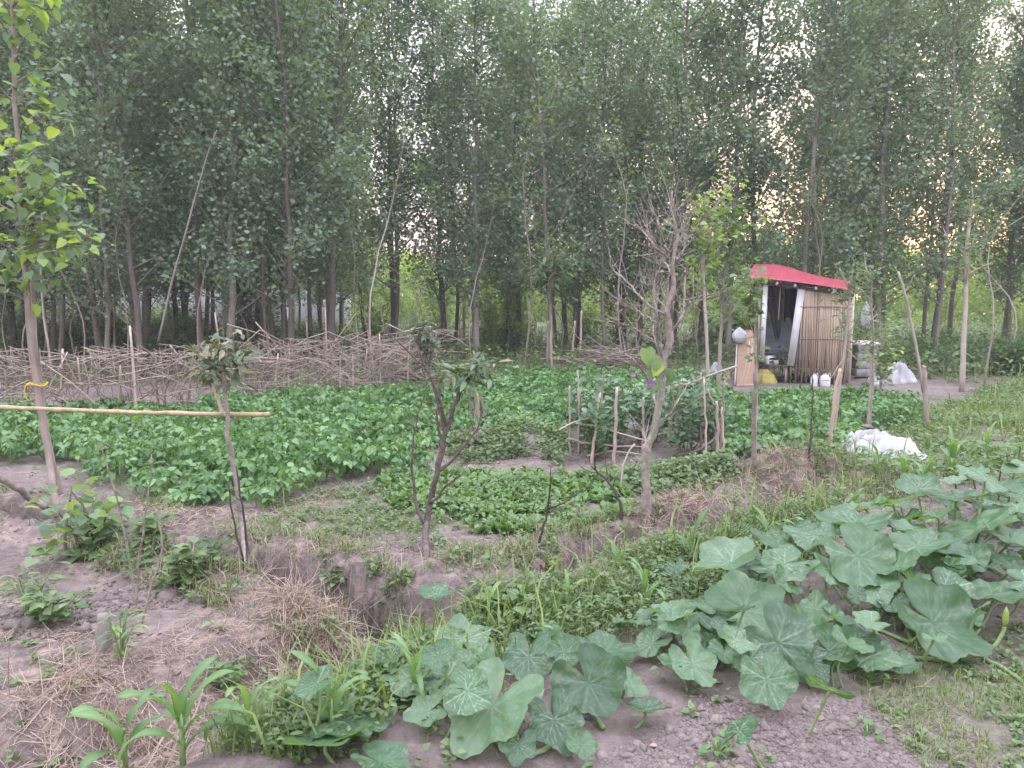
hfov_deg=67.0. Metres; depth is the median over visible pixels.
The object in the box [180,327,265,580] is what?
loquat sapling
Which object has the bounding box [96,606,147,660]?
wilted weed
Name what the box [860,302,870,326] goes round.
plastic bag
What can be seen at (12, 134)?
poplar tree
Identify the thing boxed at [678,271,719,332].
shrub
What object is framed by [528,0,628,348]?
poplar tree
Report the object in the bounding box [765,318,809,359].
tarpaulin
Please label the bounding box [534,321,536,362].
stake
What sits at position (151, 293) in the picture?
poplar tree
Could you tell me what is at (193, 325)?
shrub
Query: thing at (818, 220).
thin sapling
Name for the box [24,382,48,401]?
yellow string
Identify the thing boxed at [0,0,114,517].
young poplar
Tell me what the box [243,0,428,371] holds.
poplar tree
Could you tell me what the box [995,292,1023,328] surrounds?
shrub
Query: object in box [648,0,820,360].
poplar tree
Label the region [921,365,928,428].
stake
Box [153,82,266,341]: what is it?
poplar tree
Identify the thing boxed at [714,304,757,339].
shrub
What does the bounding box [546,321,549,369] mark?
stake
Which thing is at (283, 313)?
poplar tree
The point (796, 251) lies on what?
poplar tree
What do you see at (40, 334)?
shrub
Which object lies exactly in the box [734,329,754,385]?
leaning board
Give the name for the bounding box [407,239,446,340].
thin sapling
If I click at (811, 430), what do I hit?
sapling
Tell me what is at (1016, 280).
poplar tree
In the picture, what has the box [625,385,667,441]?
broad bean plant
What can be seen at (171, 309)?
shrub
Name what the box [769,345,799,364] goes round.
potted plant
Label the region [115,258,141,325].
poplar tree
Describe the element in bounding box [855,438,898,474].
maize plant
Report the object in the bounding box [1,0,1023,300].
sky
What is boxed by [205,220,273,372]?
thin sapling
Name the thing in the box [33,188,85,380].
thin sapling
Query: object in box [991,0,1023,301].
poplar tree
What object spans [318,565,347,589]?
round leaf weed
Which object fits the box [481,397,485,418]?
short stake
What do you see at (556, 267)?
sapling
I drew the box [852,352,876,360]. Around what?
concrete block
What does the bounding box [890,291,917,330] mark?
shrub
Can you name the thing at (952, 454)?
maize plant
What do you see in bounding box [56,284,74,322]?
poplar tree
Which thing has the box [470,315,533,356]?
shrub
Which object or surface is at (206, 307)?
poplar tree
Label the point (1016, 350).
hedge
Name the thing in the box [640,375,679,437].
broad bean plant
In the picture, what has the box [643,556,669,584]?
weed clump
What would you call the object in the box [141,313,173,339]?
shrub
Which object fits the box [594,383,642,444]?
broad bean plant
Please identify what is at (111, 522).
potato plant
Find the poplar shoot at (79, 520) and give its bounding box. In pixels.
[24,468,139,567]
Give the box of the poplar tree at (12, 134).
[0,23,61,280]
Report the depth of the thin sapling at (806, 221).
17.92 m
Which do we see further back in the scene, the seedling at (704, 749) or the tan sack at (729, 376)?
the tan sack at (729, 376)
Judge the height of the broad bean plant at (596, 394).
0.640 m
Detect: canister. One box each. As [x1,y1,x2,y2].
[810,373,817,386]
[819,373,830,386]
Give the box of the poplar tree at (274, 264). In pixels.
[253,130,316,310]
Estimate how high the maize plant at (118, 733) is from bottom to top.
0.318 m
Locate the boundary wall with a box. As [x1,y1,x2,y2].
[38,287,350,326]
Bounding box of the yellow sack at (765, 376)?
[758,369,777,383]
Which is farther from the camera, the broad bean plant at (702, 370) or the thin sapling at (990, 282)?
the thin sapling at (990, 282)
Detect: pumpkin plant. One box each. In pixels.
[282,711,411,767]
[294,582,763,767]
[611,569,947,734]
[665,503,1023,662]
[761,470,1023,581]
[932,442,1023,559]
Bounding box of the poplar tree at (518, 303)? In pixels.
[473,5,559,348]
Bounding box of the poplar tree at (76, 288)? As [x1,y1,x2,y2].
[33,55,97,329]
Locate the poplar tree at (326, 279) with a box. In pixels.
[267,0,366,331]
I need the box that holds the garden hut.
[747,264,854,384]
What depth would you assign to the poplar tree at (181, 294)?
23.23 m
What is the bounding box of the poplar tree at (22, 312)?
[0,28,42,339]
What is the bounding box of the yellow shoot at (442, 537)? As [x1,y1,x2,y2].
[429,531,448,545]
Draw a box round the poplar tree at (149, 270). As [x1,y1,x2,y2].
[108,74,169,325]
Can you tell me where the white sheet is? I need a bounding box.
[832,429,931,463]
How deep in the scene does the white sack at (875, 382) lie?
14.41 m
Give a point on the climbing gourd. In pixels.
(648, 357)
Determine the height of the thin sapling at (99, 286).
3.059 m
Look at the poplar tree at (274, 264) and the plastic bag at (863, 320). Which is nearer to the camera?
the plastic bag at (863, 320)
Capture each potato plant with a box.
[89,509,133,543]
[125,513,179,554]
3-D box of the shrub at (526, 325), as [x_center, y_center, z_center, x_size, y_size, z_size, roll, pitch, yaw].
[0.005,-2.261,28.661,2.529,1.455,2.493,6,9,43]
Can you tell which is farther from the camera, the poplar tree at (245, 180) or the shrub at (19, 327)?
the shrub at (19, 327)
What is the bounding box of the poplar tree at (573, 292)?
[515,0,643,349]
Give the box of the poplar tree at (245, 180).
[140,0,341,378]
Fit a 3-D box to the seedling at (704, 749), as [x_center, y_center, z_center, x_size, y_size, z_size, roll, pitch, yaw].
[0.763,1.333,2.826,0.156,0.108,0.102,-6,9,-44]
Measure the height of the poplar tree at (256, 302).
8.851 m
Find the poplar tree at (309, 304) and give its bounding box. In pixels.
[232,0,392,356]
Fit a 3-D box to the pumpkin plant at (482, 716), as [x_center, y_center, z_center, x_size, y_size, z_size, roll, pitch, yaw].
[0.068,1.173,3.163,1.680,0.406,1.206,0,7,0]
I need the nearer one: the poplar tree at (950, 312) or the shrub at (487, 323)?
the shrub at (487, 323)
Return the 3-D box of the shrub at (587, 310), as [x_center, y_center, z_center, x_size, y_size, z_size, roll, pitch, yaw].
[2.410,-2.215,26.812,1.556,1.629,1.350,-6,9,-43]
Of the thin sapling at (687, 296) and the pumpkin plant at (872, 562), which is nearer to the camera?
the pumpkin plant at (872, 562)
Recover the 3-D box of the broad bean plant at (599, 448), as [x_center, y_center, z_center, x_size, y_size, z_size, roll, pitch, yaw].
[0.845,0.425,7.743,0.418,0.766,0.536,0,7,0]
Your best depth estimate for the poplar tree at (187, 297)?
27.83 m
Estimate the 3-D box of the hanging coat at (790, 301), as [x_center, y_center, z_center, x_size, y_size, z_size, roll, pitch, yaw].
[5.747,-1.543,15.687,0.420,0.780,0.119,2,7,20]
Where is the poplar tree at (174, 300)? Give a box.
[127,34,213,345]
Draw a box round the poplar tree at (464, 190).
[418,64,507,334]
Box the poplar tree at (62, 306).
[0,0,143,368]
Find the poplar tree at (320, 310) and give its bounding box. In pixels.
[286,15,369,333]
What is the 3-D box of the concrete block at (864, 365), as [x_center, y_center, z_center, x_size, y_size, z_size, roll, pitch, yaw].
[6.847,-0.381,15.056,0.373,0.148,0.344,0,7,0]
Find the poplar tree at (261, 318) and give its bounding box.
[185,0,306,355]
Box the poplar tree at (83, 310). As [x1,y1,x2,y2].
[8,13,116,355]
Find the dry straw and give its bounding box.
[0,386,1023,767]
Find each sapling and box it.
[0,94,53,386]
[0,211,29,363]
[0,213,57,378]
[0,239,18,377]
[12,249,48,359]
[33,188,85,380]
[52,222,152,360]
[53,246,155,382]
[66,245,149,370]
[89,200,140,369]
[95,179,143,380]
[157,127,216,341]
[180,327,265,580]
[186,119,225,348]
[187,148,250,379]
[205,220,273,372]
[237,195,283,360]
[243,217,280,360]
[255,119,290,365]
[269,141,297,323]
[303,151,363,366]
[338,256,374,371]
[357,99,436,376]
[369,246,424,360]
[404,314,445,386]
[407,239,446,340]
[409,170,462,334]
[420,188,492,359]
[446,346,492,419]
[462,177,515,354]
[479,225,577,362]
[500,62,577,365]
[508,225,601,370]
[580,98,640,350]
[624,228,695,361]
[639,126,697,367]
[659,166,750,404]
[661,220,697,361]
[680,180,718,362]
[689,173,766,391]
[707,90,754,299]
[708,219,758,299]
[728,257,774,454]
[788,175,823,271]
[789,165,838,275]
[790,86,865,327]
[793,220,849,305]
[801,371,818,460]
[812,186,888,295]
[818,262,874,433]
[827,242,911,424]
[856,310,904,392]
[931,179,994,391]
[973,203,1023,369]
[981,172,1023,386]
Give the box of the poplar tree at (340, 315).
[305,142,386,336]
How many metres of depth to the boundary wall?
40.70 m
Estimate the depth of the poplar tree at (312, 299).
33.04 m
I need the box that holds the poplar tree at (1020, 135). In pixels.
[984,40,1023,313]
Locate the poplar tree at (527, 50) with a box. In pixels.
[458,0,641,354]
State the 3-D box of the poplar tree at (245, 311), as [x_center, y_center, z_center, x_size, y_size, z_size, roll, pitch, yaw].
[-8.361,-7.580,23.291,3.838,13.462,3.888,0,5,-13]
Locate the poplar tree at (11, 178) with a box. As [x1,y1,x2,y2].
[0,15,47,325]
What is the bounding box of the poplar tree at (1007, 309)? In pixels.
[943,0,1023,343]
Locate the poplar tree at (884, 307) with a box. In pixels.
[847,0,951,329]
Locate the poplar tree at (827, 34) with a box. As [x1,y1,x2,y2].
[718,0,926,289]
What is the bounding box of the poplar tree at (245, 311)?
[179,6,293,349]
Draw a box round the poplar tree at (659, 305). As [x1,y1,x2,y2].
[606,0,702,340]
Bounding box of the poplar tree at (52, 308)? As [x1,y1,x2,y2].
[0,0,117,362]
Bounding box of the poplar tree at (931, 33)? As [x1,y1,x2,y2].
[870,0,1023,359]
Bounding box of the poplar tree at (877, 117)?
[791,0,962,318]
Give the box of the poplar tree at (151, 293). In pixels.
[125,65,185,334]
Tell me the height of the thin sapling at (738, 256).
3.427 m
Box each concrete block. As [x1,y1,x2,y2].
[851,360,876,368]
[851,368,875,376]
[852,345,877,352]
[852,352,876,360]
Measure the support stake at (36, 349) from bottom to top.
2.039 m
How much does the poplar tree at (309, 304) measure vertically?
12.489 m
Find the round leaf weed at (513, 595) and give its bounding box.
[473,583,534,618]
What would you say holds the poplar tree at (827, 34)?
on the ground at (414, 737)
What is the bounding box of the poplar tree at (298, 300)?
[281,68,303,329]
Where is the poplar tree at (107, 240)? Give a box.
[24,1,147,330]
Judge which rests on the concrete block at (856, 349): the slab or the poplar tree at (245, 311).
the slab
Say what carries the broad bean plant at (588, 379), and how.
on the ground at (414, 737)
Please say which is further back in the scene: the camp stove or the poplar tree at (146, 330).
the poplar tree at (146, 330)
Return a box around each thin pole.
[739,341,749,386]
[743,348,752,386]
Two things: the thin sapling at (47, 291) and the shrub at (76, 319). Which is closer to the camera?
the thin sapling at (47, 291)
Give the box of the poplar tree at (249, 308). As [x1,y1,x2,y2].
[248,203,273,337]
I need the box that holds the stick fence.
[0,309,475,409]
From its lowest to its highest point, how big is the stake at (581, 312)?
1.353 m
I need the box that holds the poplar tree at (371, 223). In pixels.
[324,0,444,348]
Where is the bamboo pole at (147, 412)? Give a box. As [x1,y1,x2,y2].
[0,405,270,416]
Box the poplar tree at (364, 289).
[336,97,404,339]
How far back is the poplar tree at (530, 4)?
24.68 m
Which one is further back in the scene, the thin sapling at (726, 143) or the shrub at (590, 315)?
the shrub at (590, 315)
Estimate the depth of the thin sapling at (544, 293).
18.68 m
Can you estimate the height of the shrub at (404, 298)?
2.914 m
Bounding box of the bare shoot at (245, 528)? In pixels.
[227,465,247,581]
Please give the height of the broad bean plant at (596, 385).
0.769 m
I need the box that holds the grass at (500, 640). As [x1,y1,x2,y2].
[0,320,1023,767]
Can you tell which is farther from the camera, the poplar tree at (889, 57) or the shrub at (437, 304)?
the shrub at (437, 304)
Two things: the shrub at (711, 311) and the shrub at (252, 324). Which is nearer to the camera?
the shrub at (252, 324)
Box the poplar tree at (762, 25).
[679,0,858,330]
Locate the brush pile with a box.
[530,330,677,371]
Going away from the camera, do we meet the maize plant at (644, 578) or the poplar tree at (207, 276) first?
the maize plant at (644, 578)
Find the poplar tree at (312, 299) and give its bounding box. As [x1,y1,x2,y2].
[287,268,340,331]
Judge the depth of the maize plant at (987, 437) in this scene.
7.87 m
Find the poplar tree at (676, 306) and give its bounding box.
[638,10,732,349]
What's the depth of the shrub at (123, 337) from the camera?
21.83 m
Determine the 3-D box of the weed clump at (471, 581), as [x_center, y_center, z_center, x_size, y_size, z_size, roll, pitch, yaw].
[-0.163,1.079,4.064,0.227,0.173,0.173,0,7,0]
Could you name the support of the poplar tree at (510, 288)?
on the ground at (414, 737)
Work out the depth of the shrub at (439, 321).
24.59 m
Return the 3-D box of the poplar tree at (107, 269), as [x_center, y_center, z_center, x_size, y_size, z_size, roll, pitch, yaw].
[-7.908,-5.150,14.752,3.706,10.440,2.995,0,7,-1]
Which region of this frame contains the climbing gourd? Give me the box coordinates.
[639,346,675,515]
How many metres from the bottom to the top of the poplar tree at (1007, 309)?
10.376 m
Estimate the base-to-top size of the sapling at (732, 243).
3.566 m
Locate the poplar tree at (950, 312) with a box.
[914,0,1018,343]
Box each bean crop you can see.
[0,358,733,508]
[710,383,922,456]
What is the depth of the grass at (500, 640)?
4.33 m
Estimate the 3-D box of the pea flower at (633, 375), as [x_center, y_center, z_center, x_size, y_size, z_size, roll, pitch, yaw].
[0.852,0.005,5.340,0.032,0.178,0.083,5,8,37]
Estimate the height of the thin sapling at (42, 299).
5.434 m
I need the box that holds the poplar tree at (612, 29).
[521,0,682,351]
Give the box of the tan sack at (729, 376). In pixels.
[722,371,734,378]
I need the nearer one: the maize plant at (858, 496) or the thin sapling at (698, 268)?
the maize plant at (858, 496)
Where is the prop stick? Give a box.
[211,382,223,414]
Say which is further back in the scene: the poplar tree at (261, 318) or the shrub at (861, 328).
the shrub at (861, 328)
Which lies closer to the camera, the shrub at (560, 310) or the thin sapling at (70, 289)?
the thin sapling at (70, 289)
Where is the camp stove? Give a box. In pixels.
[763,353,775,364]
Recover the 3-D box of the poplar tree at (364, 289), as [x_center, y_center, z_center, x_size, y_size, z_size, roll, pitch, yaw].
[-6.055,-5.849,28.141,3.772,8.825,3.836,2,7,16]
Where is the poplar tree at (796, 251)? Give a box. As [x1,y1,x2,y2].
[756,31,849,279]
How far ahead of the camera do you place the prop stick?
4.69 m
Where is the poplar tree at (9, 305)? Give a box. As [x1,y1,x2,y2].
[0,2,56,361]
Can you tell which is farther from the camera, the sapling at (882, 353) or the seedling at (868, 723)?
the sapling at (882, 353)
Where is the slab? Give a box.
[852,340,878,345]
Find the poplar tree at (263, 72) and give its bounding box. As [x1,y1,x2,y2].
[155,0,385,380]
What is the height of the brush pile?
1.143 m
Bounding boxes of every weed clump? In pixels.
[197,655,254,689]
[254,667,312,716]
[348,645,413,691]
[444,624,470,634]
[460,569,501,601]
[530,553,563,571]
[582,591,627,618]
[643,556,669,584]
[727,522,758,538]
[767,490,799,518]
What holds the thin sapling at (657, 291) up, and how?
on the ground at (414, 737)
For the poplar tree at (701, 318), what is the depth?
21.34 m
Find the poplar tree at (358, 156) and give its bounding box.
[258,0,397,362]
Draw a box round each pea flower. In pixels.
[631,372,635,395]
[647,380,653,405]
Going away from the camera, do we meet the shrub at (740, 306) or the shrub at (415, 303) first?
the shrub at (740, 306)
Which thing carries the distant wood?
on the ground at (414, 737)
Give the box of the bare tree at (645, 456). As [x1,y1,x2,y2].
[588,168,730,514]
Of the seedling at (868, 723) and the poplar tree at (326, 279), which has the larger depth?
the poplar tree at (326, 279)
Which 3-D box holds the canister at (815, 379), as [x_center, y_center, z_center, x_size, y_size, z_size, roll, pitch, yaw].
[5.580,-0.079,14.286,0.123,0.258,0.123,4,8,33]
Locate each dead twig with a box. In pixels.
[538,468,582,548]
[577,449,622,519]
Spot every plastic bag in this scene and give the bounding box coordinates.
[732,327,747,342]
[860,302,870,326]
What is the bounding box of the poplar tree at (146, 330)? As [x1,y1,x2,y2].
[86,0,209,356]
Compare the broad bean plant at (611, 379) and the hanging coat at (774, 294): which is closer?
the broad bean plant at (611, 379)
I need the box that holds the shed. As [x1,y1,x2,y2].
[216,293,287,329]
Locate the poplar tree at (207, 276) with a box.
[132,0,260,349]
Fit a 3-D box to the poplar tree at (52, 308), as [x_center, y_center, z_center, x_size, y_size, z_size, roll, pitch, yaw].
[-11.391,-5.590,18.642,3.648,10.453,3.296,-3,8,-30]
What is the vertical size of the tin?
0.088 m
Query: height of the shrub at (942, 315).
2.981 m
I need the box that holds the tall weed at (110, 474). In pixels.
[96,442,143,610]
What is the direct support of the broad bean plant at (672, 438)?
on the ground at (414, 737)
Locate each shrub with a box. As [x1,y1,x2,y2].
[0,311,50,358]
[0,314,40,334]
[6,306,41,324]
[37,323,80,352]
[41,307,133,354]
[47,296,76,322]
[47,307,120,347]
[76,312,163,353]
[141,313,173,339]
[151,300,160,317]
[151,307,173,325]
[157,298,194,327]
[158,306,237,351]
[225,297,287,339]
[270,325,324,357]
[295,315,323,334]
[343,293,364,329]
[351,286,409,347]
[372,295,389,320]
[399,283,437,328]
[400,275,430,315]
[401,313,459,345]
[402,293,424,325]
[403,320,429,341]
[409,299,432,328]
[417,278,468,335]
[421,276,461,321]
[457,273,519,355]
[468,290,517,350]
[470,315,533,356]
[485,307,545,340]
[486,268,540,338]
[495,276,536,346]
[555,294,572,331]
[567,291,597,327]
[567,299,606,343]
[567,303,598,343]
[585,253,663,348]
[586,300,612,329]
[623,298,646,331]
[623,325,687,358]
[643,289,662,323]
[643,302,689,332]
[677,319,736,358]
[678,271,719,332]
[683,280,712,323]
[689,302,748,341]
[708,271,739,317]
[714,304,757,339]
[741,314,766,332]
[844,304,886,336]
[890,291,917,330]
[903,271,973,332]
[903,325,958,356]
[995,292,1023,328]
[1000,309,1023,335]
[1011,302,1023,327]
[1012,286,1023,319]
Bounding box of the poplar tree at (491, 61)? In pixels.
[458,1,553,316]
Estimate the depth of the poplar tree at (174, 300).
25.54 m
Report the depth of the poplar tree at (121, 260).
25.95 m
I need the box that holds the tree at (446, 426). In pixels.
[379,303,512,559]
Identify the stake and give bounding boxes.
[27,259,63,495]
[462,308,465,354]
[467,393,471,415]
[477,394,479,428]
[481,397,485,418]
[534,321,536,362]
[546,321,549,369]
[550,315,552,370]
[570,321,575,367]
[578,311,582,365]
[751,372,758,472]
[828,368,841,447]
[866,355,871,429]
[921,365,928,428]
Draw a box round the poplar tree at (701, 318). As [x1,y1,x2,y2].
[638,0,785,354]
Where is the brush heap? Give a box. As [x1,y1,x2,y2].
[384,366,449,380]
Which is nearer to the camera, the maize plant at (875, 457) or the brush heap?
the maize plant at (875, 457)
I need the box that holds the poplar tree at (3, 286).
[0,28,38,349]
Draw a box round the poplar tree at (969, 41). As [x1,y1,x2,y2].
[871,0,1023,349]
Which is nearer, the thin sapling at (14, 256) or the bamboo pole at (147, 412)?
the bamboo pole at (147, 412)
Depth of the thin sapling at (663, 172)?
15.91 m
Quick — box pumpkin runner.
[895,607,1023,685]
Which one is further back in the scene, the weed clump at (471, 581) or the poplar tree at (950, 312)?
the poplar tree at (950, 312)
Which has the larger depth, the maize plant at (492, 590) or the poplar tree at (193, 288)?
the poplar tree at (193, 288)
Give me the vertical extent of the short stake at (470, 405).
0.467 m
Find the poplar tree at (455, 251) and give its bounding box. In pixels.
[389,0,506,347]
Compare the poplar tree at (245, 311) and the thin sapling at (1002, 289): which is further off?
the poplar tree at (245, 311)
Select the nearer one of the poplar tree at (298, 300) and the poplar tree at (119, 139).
the poplar tree at (119, 139)
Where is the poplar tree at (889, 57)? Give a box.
[786,0,973,354]
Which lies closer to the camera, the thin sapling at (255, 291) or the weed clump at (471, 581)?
the weed clump at (471, 581)
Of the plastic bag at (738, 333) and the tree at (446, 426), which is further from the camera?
the plastic bag at (738, 333)
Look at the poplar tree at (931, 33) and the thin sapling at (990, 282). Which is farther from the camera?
the poplar tree at (931, 33)
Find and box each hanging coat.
[767,286,783,340]
[784,289,803,325]
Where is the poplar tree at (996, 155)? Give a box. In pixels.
[960,0,1023,301]
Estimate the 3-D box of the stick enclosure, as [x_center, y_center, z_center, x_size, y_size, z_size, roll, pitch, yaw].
[1.241,0.395,7.758,1.976,1.125,1.339,-6,9,-44]
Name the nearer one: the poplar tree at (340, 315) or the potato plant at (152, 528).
the potato plant at (152, 528)
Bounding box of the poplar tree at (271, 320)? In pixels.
[180,0,331,359]
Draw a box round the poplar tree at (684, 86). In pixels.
[612,0,756,361]
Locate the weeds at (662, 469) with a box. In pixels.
[0,315,1023,767]
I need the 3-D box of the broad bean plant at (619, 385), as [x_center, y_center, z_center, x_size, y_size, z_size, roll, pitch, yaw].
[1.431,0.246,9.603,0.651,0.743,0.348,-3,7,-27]
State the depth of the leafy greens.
6.38 m
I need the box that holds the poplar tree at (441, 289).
[377,0,505,355]
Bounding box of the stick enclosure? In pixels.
[559,365,737,484]
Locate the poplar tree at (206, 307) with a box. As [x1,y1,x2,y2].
[174,2,222,333]
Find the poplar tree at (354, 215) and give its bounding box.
[343,57,377,328]
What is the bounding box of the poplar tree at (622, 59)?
[583,9,687,341]
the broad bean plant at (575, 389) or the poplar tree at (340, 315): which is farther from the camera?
the poplar tree at (340, 315)
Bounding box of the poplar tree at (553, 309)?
[520,0,604,339]
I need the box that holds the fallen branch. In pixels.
[0,474,47,509]
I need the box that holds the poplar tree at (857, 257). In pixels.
[791,0,938,335]
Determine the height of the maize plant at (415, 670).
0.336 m
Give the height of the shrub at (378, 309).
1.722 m
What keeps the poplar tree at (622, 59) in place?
on the ground at (414, 737)
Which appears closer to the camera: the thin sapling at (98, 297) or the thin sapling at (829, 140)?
the thin sapling at (98, 297)
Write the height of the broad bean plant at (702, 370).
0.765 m
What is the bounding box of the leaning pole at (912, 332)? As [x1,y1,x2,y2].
[892,262,922,392]
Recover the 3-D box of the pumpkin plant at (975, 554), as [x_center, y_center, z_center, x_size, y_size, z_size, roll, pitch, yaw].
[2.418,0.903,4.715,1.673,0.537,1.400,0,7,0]
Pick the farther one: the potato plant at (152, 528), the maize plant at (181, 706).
the potato plant at (152, 528)
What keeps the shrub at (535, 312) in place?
on the ground at (414, 737)
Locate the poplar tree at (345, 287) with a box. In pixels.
[306,64,367,310]
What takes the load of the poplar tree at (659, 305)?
on the ground at (414, 737)
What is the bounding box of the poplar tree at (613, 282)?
[575,63,673,349]
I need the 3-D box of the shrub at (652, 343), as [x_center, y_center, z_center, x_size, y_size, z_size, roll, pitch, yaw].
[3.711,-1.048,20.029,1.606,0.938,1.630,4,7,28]
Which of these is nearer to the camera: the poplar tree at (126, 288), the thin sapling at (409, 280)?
the thin sapling at (409, 280)
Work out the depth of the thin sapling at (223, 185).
15.02 m
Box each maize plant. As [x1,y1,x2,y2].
[63,692,173,767]
[117,653,256,765]
[203,676,284,740]
[282,649,376,721]
[375,630,443,697]
[483,580,503,619]
[544,569,594,603]
[601,534,638,577]
[625,556,664,603]
[662,502,715,563]
[750,505,794,532]
[825,475,849,497]
[840,476,873,509]
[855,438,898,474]
[890,452,923,472]
[907,452,941,475]
[937,425,968,470]
[947,434,996,466]
[966,421,996,453]
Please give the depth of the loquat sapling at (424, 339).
11.68 m
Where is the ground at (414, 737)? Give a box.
[0,301,1023,767]
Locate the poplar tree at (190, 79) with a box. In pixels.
[72,0,283,372]
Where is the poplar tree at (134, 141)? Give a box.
[16,0,208,356]
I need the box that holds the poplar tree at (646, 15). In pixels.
[590,0,698,343]
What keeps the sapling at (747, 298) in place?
on the ground at (414, 737)
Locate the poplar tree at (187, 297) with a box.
[138,120,214,316]
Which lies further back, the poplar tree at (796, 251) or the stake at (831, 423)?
the poplar tree at (796, 251)
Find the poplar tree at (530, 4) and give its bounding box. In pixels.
[459,0,569,339]
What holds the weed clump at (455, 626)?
on the ground at (414, 737)
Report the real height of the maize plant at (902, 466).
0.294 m
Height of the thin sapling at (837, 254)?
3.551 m
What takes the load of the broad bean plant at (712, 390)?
on the ground at (414, 737)
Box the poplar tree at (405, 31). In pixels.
[336,0,495,356]
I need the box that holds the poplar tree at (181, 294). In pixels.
[109,0,212,347]
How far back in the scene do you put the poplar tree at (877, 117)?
20.47 m
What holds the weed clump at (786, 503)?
on the ground at (414, 737)
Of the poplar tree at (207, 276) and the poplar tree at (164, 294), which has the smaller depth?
the poplar tree at (207, 276)
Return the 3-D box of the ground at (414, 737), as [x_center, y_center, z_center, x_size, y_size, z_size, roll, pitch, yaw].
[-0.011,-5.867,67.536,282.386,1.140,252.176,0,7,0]
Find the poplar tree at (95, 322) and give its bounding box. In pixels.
[0,1,158,370]
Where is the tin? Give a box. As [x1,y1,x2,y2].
[773,360,778,364]
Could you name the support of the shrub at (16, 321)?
on the ground at (414, 737)
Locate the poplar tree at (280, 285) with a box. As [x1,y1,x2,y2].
[248,32,337,348]
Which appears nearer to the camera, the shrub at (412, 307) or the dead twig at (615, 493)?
the dead twig at (615, 493)
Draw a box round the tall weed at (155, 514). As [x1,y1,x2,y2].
[140,506,168,623]
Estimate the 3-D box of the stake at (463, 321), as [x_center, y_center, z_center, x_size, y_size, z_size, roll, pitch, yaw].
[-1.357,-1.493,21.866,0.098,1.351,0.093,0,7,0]
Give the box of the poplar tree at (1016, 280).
[951,38,1023,342]
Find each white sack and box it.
[709,362,722,377]
[866,373,883,384]
[882,362,917,384]
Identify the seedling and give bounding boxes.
[698,729,734,764]
[846,715,885,740]
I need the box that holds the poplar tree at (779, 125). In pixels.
[745,0,880,274]
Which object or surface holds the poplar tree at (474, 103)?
on the ground at (414, 737)
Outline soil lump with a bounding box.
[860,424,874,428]
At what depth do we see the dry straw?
3.81 m
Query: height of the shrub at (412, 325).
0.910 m
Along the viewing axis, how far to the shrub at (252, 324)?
27.94 m
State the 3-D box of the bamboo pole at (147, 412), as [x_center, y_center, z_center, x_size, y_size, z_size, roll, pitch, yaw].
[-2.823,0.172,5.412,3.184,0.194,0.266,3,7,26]
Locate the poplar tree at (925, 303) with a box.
[885,0,1010,336]
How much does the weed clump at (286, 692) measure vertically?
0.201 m
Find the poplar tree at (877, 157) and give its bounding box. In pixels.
[756,1,915,307]
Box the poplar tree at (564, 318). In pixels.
[513,3,612,343]
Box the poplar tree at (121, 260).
[94,10,164,336]
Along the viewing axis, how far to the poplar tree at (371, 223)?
22.73 m
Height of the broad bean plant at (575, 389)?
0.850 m
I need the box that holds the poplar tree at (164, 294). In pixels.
[138,171,190,330]
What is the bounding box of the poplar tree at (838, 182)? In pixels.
[794,19,896,288]
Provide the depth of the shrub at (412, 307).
34.20 m
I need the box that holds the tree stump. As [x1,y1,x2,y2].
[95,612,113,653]
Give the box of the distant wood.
[0,228,1023,325]
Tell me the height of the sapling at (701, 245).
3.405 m
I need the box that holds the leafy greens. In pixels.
[362,464,637,534]
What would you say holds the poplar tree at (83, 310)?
on the ground at (414, 737)
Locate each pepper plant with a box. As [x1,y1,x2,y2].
[155,537,218,590]
[194,536,232,562]
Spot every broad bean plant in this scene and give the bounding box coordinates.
[564,372,600,436]
[569,364,600,413]
[570,386,600,447]
[574,390,603,439]
[575,386,613,457]
[575,394,632,449]
[579,401,620,457]
[582,376,604,425]
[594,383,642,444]
[598,371,632,432]
[604,374,643,430]
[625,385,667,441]
[627,375,667,441]
[629,395,666,443]
[633,377,667,442]
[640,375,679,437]
[658,374,710,457]
[666,378,702,455]
[671,389,716,450]
[674,369,714,423]
[680,369,716,427]
[696,383,720,431]
[696,385,735,450]
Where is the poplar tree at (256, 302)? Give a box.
[206,214,300,339]
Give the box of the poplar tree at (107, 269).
[3,0,219,378]
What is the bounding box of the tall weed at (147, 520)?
[121,450,165,615]
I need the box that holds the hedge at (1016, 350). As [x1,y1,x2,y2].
[870,324,1023,376]
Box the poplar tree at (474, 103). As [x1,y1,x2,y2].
[384,0,545,352]
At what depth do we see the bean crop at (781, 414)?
9.32 m
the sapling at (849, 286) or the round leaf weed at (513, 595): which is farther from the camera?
the sapling at (849, 286)
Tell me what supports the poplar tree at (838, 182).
on the ground at (414, 737)
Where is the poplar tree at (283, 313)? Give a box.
[195,0,368,366]
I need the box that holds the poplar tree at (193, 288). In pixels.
[179,209,204,308]
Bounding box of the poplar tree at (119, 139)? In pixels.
[0,0,242,380]
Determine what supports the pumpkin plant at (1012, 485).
on the ground at (414, 737)
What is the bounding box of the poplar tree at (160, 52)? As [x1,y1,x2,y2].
[124,2,193,329]
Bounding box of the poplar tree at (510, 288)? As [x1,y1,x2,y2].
[450,0,580,355]

